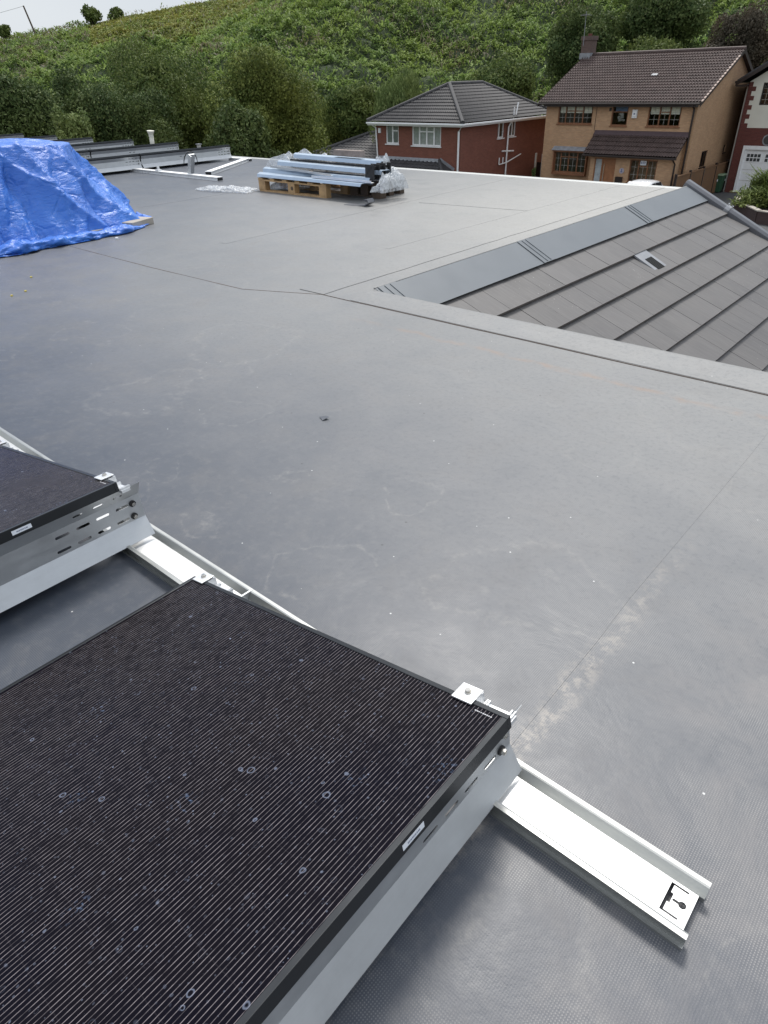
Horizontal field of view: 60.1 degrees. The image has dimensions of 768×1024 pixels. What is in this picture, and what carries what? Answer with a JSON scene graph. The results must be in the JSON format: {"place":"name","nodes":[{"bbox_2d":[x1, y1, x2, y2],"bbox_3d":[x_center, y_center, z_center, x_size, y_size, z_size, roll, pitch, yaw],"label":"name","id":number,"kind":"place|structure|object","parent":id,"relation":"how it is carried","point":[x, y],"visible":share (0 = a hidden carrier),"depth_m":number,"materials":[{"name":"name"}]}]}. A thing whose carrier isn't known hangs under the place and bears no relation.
{"place":"outdoors","nodes":[
{"label":"outdoors","id":0,"kind":"place"},
{"bbox_2d":[0,0,208,39],"label":"sky","id":1,"kind":"structure","parent":0,"point":[41,13],"materials":[{"name":"white"}]},
{"bbox_2d":[0,0,767,192],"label":"hillside","id":2,"kind":"structure","parent":0,"point":[330,65],"depth_m":62.83,"materials":[{"name":"green plant"}]},
{"bbox_2d":[0,24,11,40],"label":"skyline bush","id":3,"kind":"object","parent":2,"relation":"on","point":[5,30],"visible":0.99,"depth_m":79.27,"materials":[{"name":"green plant"}]},
{"bbox_2d":[0,6,35,34],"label":"telegraph pole","id":4,"kind":"object","parent":2,"relation":"on","point":[27,17],"visible":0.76,"depth_m":81.26,"materials":[{"name":"grey wood"}]},
{"bbox_2d":[80,3,102,24],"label":"skyline bush","id":5,"kind":"object","parent":2,"relation":"on","point":[92,15],"visible":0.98,"depth_m":84.29,"materials":[{"name":"green plant"}]},
{"bbox_2d":[107,6,123,19],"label":"skyline bush","id":6,"kind":"object","parent":2,"relation":"on","point":[117,12],"visible":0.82,"depth_m":85.08,"materials":[{"name":"green plant"}]},
{"bbox_2d":[69,0,301,71],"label":"hill grass","id":7,"kind":"structure","parent":2,"relation":"on","point":[152,15],"depth_m":79.15,"materials":[{"name":"green plant"}]},
{"bbox_2d":[309,103,362,149],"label":"bush","id":8,"kind":"object","parent":2,"relation":"on","point":[334,133],"visible":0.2,"depth_m":49.19,"materials":[{"name":"green plant"}]},
{"bbox_2d":[0,0,732,115],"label":"dry weeds","id":9,"kind":"object","parent":2,"relation":"on","point":[153,37],"visible":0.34,"depth_m":65.94,"materials":[{"name":"plant"}]},
{"bbox_2d":[0,0,767,149],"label":"bracken","id":10,"kind":"object","parent":2,"relation":"on","point":[239,22],"visible":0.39,"depth_m":63.40,"materials":[{"name":"green plant"}]},
{"bbox_2d":[307,80,546,176],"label":"hipped house","id":11,"kind":"structure","parent":2,"relation":"on","point":[479,126],"depth_m":42.92,"materials":[{"name":"red brick"}]},
{"bbox_2d":[385,126,398,144],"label":"window","id":12,"kind":"structure","parent":11,"relation":"in","point":[392,132],"depth_m":43.42,"materials":[{"name":"white plastic"}]},
{"bbox_2d":[411,126,440,147],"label":"window","id":13,"kind":"structure","parent":11,"relation":"in","point":[422,136],"depth_m":41.88,"materials":[{"name":"white plastic"}]},
{"bbox_2d":[497,123,504,139],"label":"window","id":14,"kind":"structure","parent":11,"relation":"in","point":[501,137],"depth_m":43.14,"materials":[{"name":"white plastic"}]},
{"bbox_2d":[509,122,515,137],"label":"window","id":15,"kind":"structure","parent":11,"relation":"in","point":[513,135],"depth_m":44.09,"materials":[{"name":"white plastic"}]},
{"bbox_2d":[544,2,622,88],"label":"hillside tree","id":16,"kind":"object","parent":2,"relation":"on","point":[565,45],"visible":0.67,"depth_m":51.34,"materials":[{"name":"green plant"}]},
{"bbox_2d":[616,0,714,50],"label":"hillside tree","id":17,"kind":"object","parent":2,"relation":"on","point":[680,20],"visible":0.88,"depth_m":50.05,"materials":[{"name":"green plant"}]},
{"bbox_2d":[702,0,767,68],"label":"hillside tree","id":18,"kind":"object","parent":2,"relation":"on","point":[750,26],"visible":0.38,"depth_m":44.14,"materials":[{"name":"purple plant"}]},
{"bbox_2d":[723,61,767,192],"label":"rendered house","id":19,"kind":"structure","parent":2,"relation":"on","point":[751,144],"depth_m":39.47,"materials":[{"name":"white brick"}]},
{"bbox_2d":[733,145,767,191],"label":"garage door","id":20,"kind":"structure","parent":19,"relation":"in","point":[757,156],"depth_m":40.06,"materials":[{"name":"white plastic"}]},
{"bbox_2d":[759,83,767,104],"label":"window","id":21,"kind":"structure","parent":19,"relation":"in","point":[764,83],"depth_m":38.38,"materials":[{"name":"brown plastic"}]},
{"bbox_2d":[762,134,767,145],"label":"round window","id":22,"kind":"structure","parent":19,"relation":"in","point":[765,140],"depth_m":39.09,"materials":[{"name":"white glass"}]},
{"bbox_2d":[711,192,767,230],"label":"driveway","id":23,"kind":"structure","parent":0,"point":[725,197],"depth_m":40.03,"materials":[{"name":"concrete"}]},
{"bbox_2d":[531,167,535,176],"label":"potted conifer","id":24,"kind":"object","parent":23,"relation":"on","point":[533,172],"visible":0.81,"depth_m":42.87,"materials":[{"name":"green plant"}]},
{"bbox_2d":[534,153,536,173],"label":"gate post","id":25,"kind":"object","parent":23,"relation":"on","point":[535,162],"visible":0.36,"depth_m":45.16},
{"bbox_2d":[535,162,540,176],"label":"timber gate","id":26,"kind":"structure","parent":23,"relation":"on","point":[538,168],"depth_m":47.08,"materials":[{"name":"brown wood"}]},
{"bbox_2d":[628,179,662,185],"bbox_3d":[14.035,-17.509,36.732,1.920,1.430,3.853,24,41,34],"label":"parked car","id":27,"kind":"object","parent":23,"relation":"on","point":[648,182],"visible":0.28,"depth_m":36.46,"materials":[{"name":"white paint"}]},
{"bbox_2d":[538,11,753,186],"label":"detached house","id":28,"kind":"structure","parent":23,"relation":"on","point":[664,116],"depth_m":39.20,"materials":[{"name":"brick"}]},
{"bbox_2d":[551,150,587,175],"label":"window","id":29,"kind":"structure","parent":28,"relation":"in","point":[553,171],"depth_m":41.70,"materials":[{"name":"brown glass"}]},
{"bbox_2d":[556,107,592,124],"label":"window","id":30,"kind":"structure","parent":28,"relation":"in","point":[566,110],"depth_m":40.47,"materials":[{"name":"brown glass"}]},
{"bbox_2d":[592,157,615,181],"bbox_3d":[13.198,-20.084,40.010,1.330,2.200,0.130,24,41,34],"label":"door","id":31,"kind":"structure","parent":28,"relation":"in","point":[604,168],"depth_m":39.76,"materials":[{"name":"brown wood"}]},
{"bbox_2d":[609,107,628,126],"bbox_3d":[13.787,-23.153,38.862,1.100,1.075,0.180,24,41,34],"label":"window","id":32,"kind":"structure","parent":28,"relation":"in","point":[612,125],"depth_m":39.05,"materials":[{"name":"brown glass"}]},
{"bbox_2d":[626,159,657,182],"bbox_3d":[14.941,-19.680,38.433,1.700,1.235,0.180,24,41,34],"label":"window","id":33,"kind":"structure","parent":28,"relation":"in","point":[639,166],"depth_m":38.39,"materials":[{"name":"brown glass"}]},
{"bbox_2d":[645,107,681,127],"bbox_3d":[15.773,-22.258,37.407,1.960,1.075,0.180,24,41,34],"label":"window","id":34,"kind":"structure","parent":28,"relation":"in","point":[655,110],"depth_m":37.43,"materials":[{"name":"brown glass"}]},
{"bbox_2d":[698,150,706,168],"bbox_3d":[18.885,-20.890,39.362,0.180,0.905,1.100,24,41,34],"label":"window","id":35,"kind":"structure","parent":28,"relation":"in","point":[701,165],"depth_m":39.49,"materials":[{"name":"black glass"}]},
{"bbox_2d":[673,159,731,192],"bbox_3d":[19.331,-19.815,39.750,0.120,1.750,10.840,24,41,34],"label":"wooden fence","id":36,"kind":"object","parent":23,"relation":"on","point":[705,178],"visible":0.55,"depth_m":39.31,"materials":[{"name":"brown wood"}]},
{"bbox_2d":[715,173,726,191],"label":"wheelie bin","id":37,"kind":"object","parent":23,"relation":"on","point":[720,181],"visible":0.57,"depth_m":40.94,"materials":[{"name":"green plastic"}]},
{"bbox_2d":[733,196,767,225],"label":"raised bed","id":38,"kind":"object","parent":23,"relation":"on","point":[754,214],"visible":0.44,"depth_m":33.05,"materials":[{"name":"brick"}]},
{"bbox_2d":[730,198,767,207],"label":"ground cover plant","id":39,"kind":"object","parent":38,"relation":"on","point":[740,202],"visible":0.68,"depth_m":34.11,"materials":[{"name":"green plant"}]},
{"bbox_2d":[733,183,767,207],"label":"leafy perennial","id":40,"kind":"object","parent":38,"relation":"on","point":[755,194],"visible":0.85,"depth_m":34.09,"materials":[{"name":"green plant"}]},
{"bbox_2d":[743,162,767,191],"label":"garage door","id":41,"kind":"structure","parent":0,"point":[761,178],"depth_m":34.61,"materials":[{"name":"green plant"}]},
{"bbox_3d":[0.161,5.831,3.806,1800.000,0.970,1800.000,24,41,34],"label":"ground","id":42,"kind":"structure","parent":0,"visible":0},
{"bbox_2d":[0,71,67,138],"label":"broadleaf tree","id":43,"kind":"object","parent":42,"relation":"on","point":[24,112],"visible":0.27,"depth_m":23.37,"materials":[{"name":"green plant"}]},
{"bbox_2d":[13,63,115,141],"bbox_3d":[-13.104,-14.027,27.315,4.075,7.361,4.216,24,41,34],"label":"broadleaf tree","id":44,"kind":"object","parent":42,"relation":"on","point":[65,91],"visible":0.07,"depth_m":25.86,"materials":[{"name":"green plant"}]},
{"bbox_2d":[51,103,95,142],"bbox_3d":[-10.373,-10.866,23.465,1.455,6.135,1.838,-2,33,-1],"label":"bush","id":45,"kind":"object","parent":42,"relation":"on","point":[73,129],"visible":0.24,"depth_m":21.95,"materials":[{"name":"green plant"}]},
{"bbox_2d":[74,81,188,148],"bbox_3d":[-10.376,-14.512,28.502,4.355,6.755,4.504,-14,35,-18],"label":"broadleaf tree","id":46,"kind":"object","parent":42,"relation":"on","point":[125,118],"visible":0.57,"depth_m":26.60,"materials":[{"name":"green plant"}]},
{"bbox_2d":[104,31,225,148],"bbox_3d":[-10.018,-17.352,31.183,6.026,8.584,5.992,6,34,12],"label":"broadleaf tree","id":47,"kind":"object","parent":42,"relation":"on","point":[149,70],"visible":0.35,"depth_m":28.79,"materials":[{"name":"green plant"}]},
{"bbox_2d":[202,96,283,158],"bbox_3d":[-5.870,-13.519,27.357,3.194,6.127,3.578,24,41,34],"label":"bush","id":48,"kind":"object","parent":42,"relation":"on","point":[236,127],"visible":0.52,"depth_m":25.78,"materials":[{"name":"green plant"}]},
{"bbox_2d":[197,40,330,161],"bbox_3d":[-5.389,-16.180,29.682,6.108,8.042,6.071,24,41,34],"label":"broadleaf tree","id":49,"kind":"object","parent":42,"relation":"on","point":[267,85],"visible":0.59,"depth_m":27.52,"materials":[{"name":"green plant"}]},
{"bbox_2d":[317,81,377,142],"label":"bush","id":50,"kind":"object","parent":42,"relation":"on","point":[355,102],"visible":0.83,"depth_m":48.27,"materials":[{"name":"green plant"}]},
{"bbox_2d":[0,156,767,1023],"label":"flat roof","id":51,"kind":"structure","parent":42,"relation":"on","point":[524,464],"depth_m":2.89,"materials":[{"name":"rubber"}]},
{"bbox_2d":[0,133,22,136],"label":"solar panel","id":52,"kind":"object","parent":51,"relation":"on","point":[11,134],"visible":0.46,"depth_m":20.06,"materials":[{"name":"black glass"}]},
{"bbox_2d":[0,135,23,138],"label":"wind deflector","id":53,"kind":"object","parent":52,"relation":"attached to","point":[5,137],"visible":0.18,"depth_m":20.06,"materials":[{"name":"metal"}]},
{"bbox_2d":[22,135,55,138],"bbox_3d":[-10.583,-10.422,18.736,1.211,0.036,2.250,14,35,40],"label":"solar panel","id":54,"kind":"object","parent":51,"relation":"on","point":[40,137],"visible":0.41,"depth_m":18.81,"materials":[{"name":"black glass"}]},
{"bbox_2d":[35,137,56,139],"bbox_3d":[-10.123,-10.216,18.453,0.052,0.216,2.240,24,41,34],"label":"wind deflector","id":55,"kind":"object","parent":54,"relation":"attached to","point":[54,138],"visible":0.23,"depth_m":18.96,"materials":[{"name":"metal"}]},
{"bbox_2d":[50,137,91,140],"bbox_3d":[-9.067,-9.739,17.625,1.211,0.036,2.250,14,35,40],"label":"solar panel","id":56,"kind":"object","parent":51,"relation":"on","point":[72,139],"visible":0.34,"depth_m":17.65,"materials":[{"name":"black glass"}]},
{"bbox_2d":[63,139,92,143],"bbox_3d":[-8.607,-9.533,17.342,0.052,0.216,2.240,24,41,34],"label":"wind deflector","id":57,"kind":"object","parent":56,"relation":"attached to","point":[80,141],"visible":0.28,"depth_m":17.79,"materials":[{"name":"metal"}]},
{"bbox_2d":[0,138,150,256],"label":"blue tarpaulin","id":58,"kind":"object","parent":51,"relation":"on","point":[56,193],"visible":1,"depth_m":7.31,"materials":[{"name":"blue plastic"}]},
{"bbox_2d":[76,150,88,154],"bbox_3d":[-7.552,-7.420,14.008,1.211,0.036,2.250,14,35,40],"label":"solar panel","id":59,"kind":"object","parent":51,"relation":"on","point":[82,151],"visible":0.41,"depth_m":14.26,"materials":[{"name":"black glass"}]},
{"bbox_2d":[79,152,90,158],"bbox_3d":[-7.092,-7.214,13.725,0.052,0.216,2.240,24,41,34],"label":"wind deflector","id":60,"kind":"object","parent":59,"relation":"attached to","point":[85,155],"visible":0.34,"depth_m":14.35,"materials":[{"name":"metal"}]},
{"bbox_2d":[70,139,132,149],"bbox_3d":[-7.551,-9.056,16.514,1.211,0.036,2.250,14,35,40],"label":"solar panel","id":61,"kind":"object","parent":51,"relation":"on","point":[104,142],"visible":0.27,"depth_m":16.36,"materials":[{"name":"black glass"}]},
{"bbox_2d":[72,141,133,150],"bbox_3d":[-7.091,-8.850,16.231,0.052,0.216,2.240,24,41,34],"label":"wind deflector","id":62,"kind":"object","parent":61,"relation":"attached to","point":[100,146],"visible":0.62,"depth_m":16.38,"materials":[{"name":"metal"}]},
{"bbox_2d":[86,154,138,160],"bbox_3d":[-6.074,-6.754,12.924,1.211,0.036,2.250,14,35,40],"label":"solar panel","id":63,"kind":"object","parent":51,"relation":"on","point":[112,157],"visible":0.21,"depth_m":12.95,"materials":[{"name":"black glass"}]},
{"bbox_2d":[88,156,141,172],"bbox_3d":[-5.614,-6.548,12.642,0.052,0.216,2.240,24,41,34],"label":"wind deflector","id":64,"kind":"object","parent":63,"relation":"attached to","point":[110,165],"visible":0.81,"depth_m":13.02,"materials":[{"name":"metal"}]},
{"bbox_2d":[82,142,177,157],"bbox_3d":[-6.073,-8.389,15.430,1.211,0.036,2.250,14,35,40],"label":"solar panel","id":65,"kind":"object","parent":51,"relation":"on","point":[125,147],"visible":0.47,"depth_m":15.06,"materials":[{"name":"black glass"}]},
{"bbox_2d":[91,144,178,157],"bbox_3d":[-5.612,-8.183,15.148,0.052,0.216,2.240,24,41,34],"label":"wind deflector","id":66,"kind":"object","parent":65,"relation":"attached to","point":[107,153],"visible":0.56,"depth_m":15.09,"materials":[{"name":"metal"}]},
{"bbox_2d":[122,217,153,226],"bbox_3d":[-3.059,-3.548,8.151,0.260,0.075,0.400,11,35,18],"label":"concrete slab","id":67,"kind":"object","parent":51,"relation":"on","point":[143,220],"depth_m":8.10,"materials":[{"name":"beige concrete"}]},
{"bbox_2d":[147,130,154,143],"bbox_3d":[-5.959,-9.541,17.088,0.183,0.483,0.184,24,41,34],"label":"vent pipe","id":68,"kind":"object","parent":51,"relation":"on","point":[150,134],"visible":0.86,"depth_m":17.00,"materials":[{"name":"white plastic"}]},
{"bbox_2d":[130,168,222,180],"bbox_3d":[-3.970,-6.382,12.545,2.882,0.060,0.140,25,41,34],"label":"loose rail","id":69,"kind":"object","parent":51,"relation":"on","point":[183,175],"visible":1,"depth_m":12.37,"materials":[{"name":"metal"}]},
{"bbox_2d":[188,154,194,172],"bbox_3d":[-3.538,-6.416,12.256,0.212,0.334,0.141,24,41,34],"label":"upright bracket","id":70,"kind":"object","parent":69,"relation":"on","point":[191,160],"visible":0.93,"depth_m":12.24,"materials":[{"name":"metal"}]},
{"bbox_2d":[126,144,228,162],"bbox_3d":[-4.595,-7.723,14.347,1.211,0.036,2.250,14,35,40],"label":"solar panel","id":71,"kind":"object","parent":51,"relation":"on","point":[174,151],"visible":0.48,"depth_m":13.98,"materials":[{"name":"black glass"}]},
{"bbox_2d":[141,147,231,167],"bbox_3d":[-4.134,-7.517,14.065,0.052,0.216,2.240,24,41,34],"label":"wind deflector","id":72,"kind":"object","parent":71,"relation":"attached to","point":[155,160],"visible":0.95,"depth_m":13.96,"materials":[{"name":"metal"}]},
{"bbox_2d":[195,185,258,192],"bbox_3d":[-2.517,-5.190,10.640,1.122,0.072,0.434,14,36,23],"label":"plastic wrap","id":73,"kind":"object","parent":51,"relation":"on","point":[212,188],"visible":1,"depth_m":10.56,"materials":[{"name":"white"}]},
{"bbox_2d":[205,158,248,174],"bbox_3d":[-3.161,-7.048,13.531,0.140,0.060,2.450,3,33,7],"label":"loose rail","id":74,"kind":"object","parent":51,"relation":"on","point":[213,171],"visible":0.98,"depth_m":13.32,"materials":[{"name":"metal"}]},
{"bbox_2d":[229,157,251,160],"bbox_3d":[-3.182,-7.803,14.698,0.712,0.050,0.100,24,41,34],"label":"loose rail","id":75,"kind":"object","parent":51,"relation":"on","point":[236,158],"visible":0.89,"depth_m":14.73,"materials":[{"name":"metal"}]},
{"bbox_2d":[270,179,308,189],"bbox_3d":[-1.472,-5.245,10.550,0.622,0.173,0.471,24,41,34],"label":"plastic wrap","id":76,"kind":"object","parent":51,"relation":"on","point":[279,185],"visible":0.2,"depth_m":10.49,"materials":[{"name":"white"}]},
{"bbox_2d":[258,177,349,197],"bbox_3d":[-1.084,-5.135,10.393,1.500,0.190,1.006,24,41,34],"label":"pallet","id":77,"kind":"object","parent":51,"relation":"on","point":[324,190],"visible":0.64,"depth_m":10.08,"materials":[{"name":"brown wood"}]},
{"bbox_2d":[266,149,338,171],"bbox_3d":[-1.311,-5.660,10.755,1.540,0.396,0.432,24,41,34],"label":"plastic wrap","id":78,"kind":"object","parent":77,"relation":"on","point":[272,161],"visible":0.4,"depth_m":10.80,"materials":[{"name":"white"}]},
{"bbox_2d":[257,172,372,186],"bbox_3d":[-1.164,-4.989,9.940,2.467,0.035,0.260,25,42,35],"label":"metal profile","id":79,"kind":"object","parent":77,"relation":"on","point":[297,178],"visible":0.85,"depth_m":9.83,"materials":[{"name":"silver metal"}]},
{"bbox_2d":[263,167,379,180],"bbox_3d":[-1.080,-5.155,10.123,2.558,0.050,0.240,26,42,35],"label":"metal profile","id":80,"kind":"object","parent":79,"relation":"on","point":[334,175],"visible":0.61,"depth_m":10.00,"materials":[{"name":"silver metal"}]},
{"bbox_2d":[270,165,331,175],"bbox_3d":[-1.271,-5.192,10.102,0.050,0.030,1.500,-28,43,-35],"label":"metal profile","id":81,"kind":"object","parent":80,"relation":"on","point":[304,171],"visible":1,"depth_m":10.06,"materials":[{"name":"metal"}]},
{"bbox_2d":[365,162,390,179],"bbox_3d":[-0.080,-4.832,9.412,0.160,0.190,0.380,24,41,34],"label":"bracket bundle","id":82,"kind":"object","parent":80,"relation":"on","point":[369,171],"visible":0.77,"depth_m":9.33,"materials":[{"name":"black metal"}]},
{"bbox_2d":[311,175,372,182],"bbox_3d":[-0.603,-4.753,9.484,1.200,0.030,0.060,25,42,35],"label":"metal profile","id":83,"kind":"object","parent":79,"relation":"on","point":[344,179],"visible":1,"depth_m":9.44,"materials":[{"name":"metal"}]},
{"bbox_3d":[-0.779,-5.270,10.176,2.090,0.040,0.200,25,41,34],"label":"metal profile","id":84,"kind":"object","parent":77,"relation":"on","visible":0},
{"bbox_2d":[277,160,390,174],"bbox_3d":[-0.869,-5.203,10.013,2.399,0.050,0.220,26,42,34],"label":"metal profile","id":85,"kind":"object","parent":84,"relation":"on","point":[324,166],"visible":0.92,"depth_m":9.91,"materials":[{"name":"silver metal"}]},
{"bbox_2d":[290,159,364,166],"bbox_3d":[-0.774,-5.260,10.018,1.900,0.025,0.030,26,42,34],"label":"metal profile","id":86,"kind":"object","parent":85,"relation":"on","point":[327,162],"visible":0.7,"depth_m":10.05,"materials":[{"name":"grey metal"}]},
{"bbox_2d":[294,153,389,164],"bbox_3d":[-0.747,-5.389,10.127,2.058,0.050,0.240,26,42,34],"label":"metal profile","id":87,"kind":"object","parent":85,"relation":"on","point":[368,161],"visible":0.85,"depth_m":10.00,"materials":[{"name":"silver metal"}]},
{"bbox_2d":[333,149,364,156],"bbox_3d":[-0.522,-5.349,9.902,0.550,0.080,0.100,24,41,34],"label":"timber offcut","id":88,"kind":"object","parent":87,"relation":"on","point":[349,153],"visible":1,"depth_m":9.84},
{"bbox_2d":[370,171,407,192],"bbox_3d":[0.089,-4.651,9.326,0.229,0.244,0.633,24,41,34],"label":"plastic wrap","id":89,"kind":"object","parent":85,"relation":"hanging from","point":[387,180],"visible":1,"depth_m":9.29,"materials":[{"name":"white"}]},
{"bbox_2d":[0,427,711,950],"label":"mounting rail","id":90,"kind":"object","parent":51,"relation":"on","point":[634,875],"visible":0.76,"depth_m":1.48,"materials":[{"name":"grey metal"}]},
{"bbox_2d":[0,440,18,450],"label":"end clamp","id":91,"kind":"object","parent":90,"relation":"attached to","point":[4,443],"visible":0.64,"depth_m":3.02,"materials":[{"name":"metal"}]},
{"bbox_2d":[0,445,119,544],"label":"solar panel","id":92,"kind":"object","parent":90,"relation":"on","point":[36,492],"visible":1,"depth_m":2.31,"materials":[{"name":"black glass"}]},
{"bbox_2d":[0,482,154,612],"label":"wind deflector","id":93,"kind":"object","parent":90,"relation":"attached to","point":[33,562],"visible":1,"depth_m":2.26,"materials":[{"name":"metal"}]},
{"bbox_2d":[113,495,129,524],"bbox_3d":[-0.963,0.003,2.450,0.120,0.188,0.042,24,41,34],"label":"support bracket","id":94,"kind":"object","parent":90,"relation":"on","point":[124,520],"visible":0.05,"depth_m":2.45,"materials":[{"name":"metal"}]},
{"bbox_2d":[94,472,130,493],"bbox_3d":[-0.961,-0.106,2.347,0.135,0.060,0.060,14,35,40],"label":"end clamp","id":95,"kind":"object","parent":94,"relation":"attached to","point":[110,476],"visible":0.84,"depth_m":2.35,"materials":[{"name":"metal"}]},
{"bbox_2d":[192,572,233,592],"bbox_3d":[-0.557,0.236,2.161,0.135,0.060,0.060,14,35,40],"label":"end clamp","id":96,"kind":"object","parent":90,"relation":"attached to","point":[202,578],"visible":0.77,"depth_m":2.17,"materials":[{"name":"metal"}]},
{"bbox_2d":[0,576,510,1023],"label":"solar panel","id":97,"kind":"object","parent":90,"relation":"on","point":[219,805],"visible":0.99,"depth_m":1.34,"materials":[{"name":"black glass"}]},
{"bbox_2d":[451,682,516,725],"bbox_3d":[0.222,0.430,1.482,0.135,0.060,0.060,14,35,40],"label":"end clamp","id":98,"kind":"object","parent":97,"relation":"attached to","point":[467,693],"visible":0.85,"depth_m":1.49,"materials":[{"name":"metal"}]},
{"bbox_2d":[262,705,521,1023],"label":"wind deflector","id":99,"kind":"object","parent":90,"relation":"attached to","point":[321,988],"visible":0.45,"depth_m":1.31,"materials":[{"name":"metal"}]},
{"bbox_2d":[344,198,374,205],"bbox_3d":[-0.343,-4.252,9.096,0.426,0.095,0.140,20,39,29],"label":"membrane offcut","id":100,"kind":"object","parent":51,"relation":"on","point":[370,200],"visible":1,"depth_m":9.02,"materials":[{"name":"grey rubber"}]},
{"bbox_2d":[350,180,403,196],"bbox_3d":[-0.102,-4.843,9.905,0.570,0.190,0.586,24,41,34],"label":"pallet","id":101,"kind":"object","parent":51,"relation":"on","point":[363,190],"visible":0.34,"depth_m":9.78,"materials":[{"name":"brown wood"}]},
{"bbox_2d":[327,162,400,179],"bbox_3d":[-0.317,-5.151,9.988,1.385,0.218,0.346,24,41,34],"label":"plastic wrap","id":102,"kind":"object","parent":101,"relation":"on","point":[395,169],"visible":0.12,"depth_m":10.05,"materials":[{"name":"white"}]},
{"bbox_2d":[372,153,394,181],"bbox_3d":[-0.009,-4.997,9.615,0.301,0.352,0.277,24,41,34],"label":"plastic wrap","id":103,"kind":"object","parent":101,"relation":"on","point":[384,159],"visible":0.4,"depth_m":9.54,"materials":[{"name":"white"}]},
{"bbox_2d":[372,182,385,198],"bbox_3d":[-0.071,-4.621,9.554,0.160,0.200,0.130,24,41,34],"label":"timber packer","id":104,"kind":"object","parent":51,"relation":"on","point":[377,195],"visible":0.57,"depth_m":9.53,"materials":[{"name":"brown wood"}]},
{"bbox_2d":[368,66,423,142],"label":"willow bush","id":105,"kind":"object","parent":42,"relation":"on","point":[390,95],"visible":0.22,"depth_m":43.99,"materials":[{"name":"green plant"}]},
{"bbox_2d":[471,50,537,99],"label":"bush","id":106,"kind":"object","parent":42,"relation":"on","point":[513,78],"visible":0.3,"depth_m":49.90,"materials":[{"name":"green plant"}]},
{"bbox_2d":[626,34,685,50],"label":"bush","id":107,"kind":"object","parent":42,"relation":"on","point":[660,45],"visible":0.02,"depth_m":47.18,"materials":[{"name":"green plant"}]}
]}

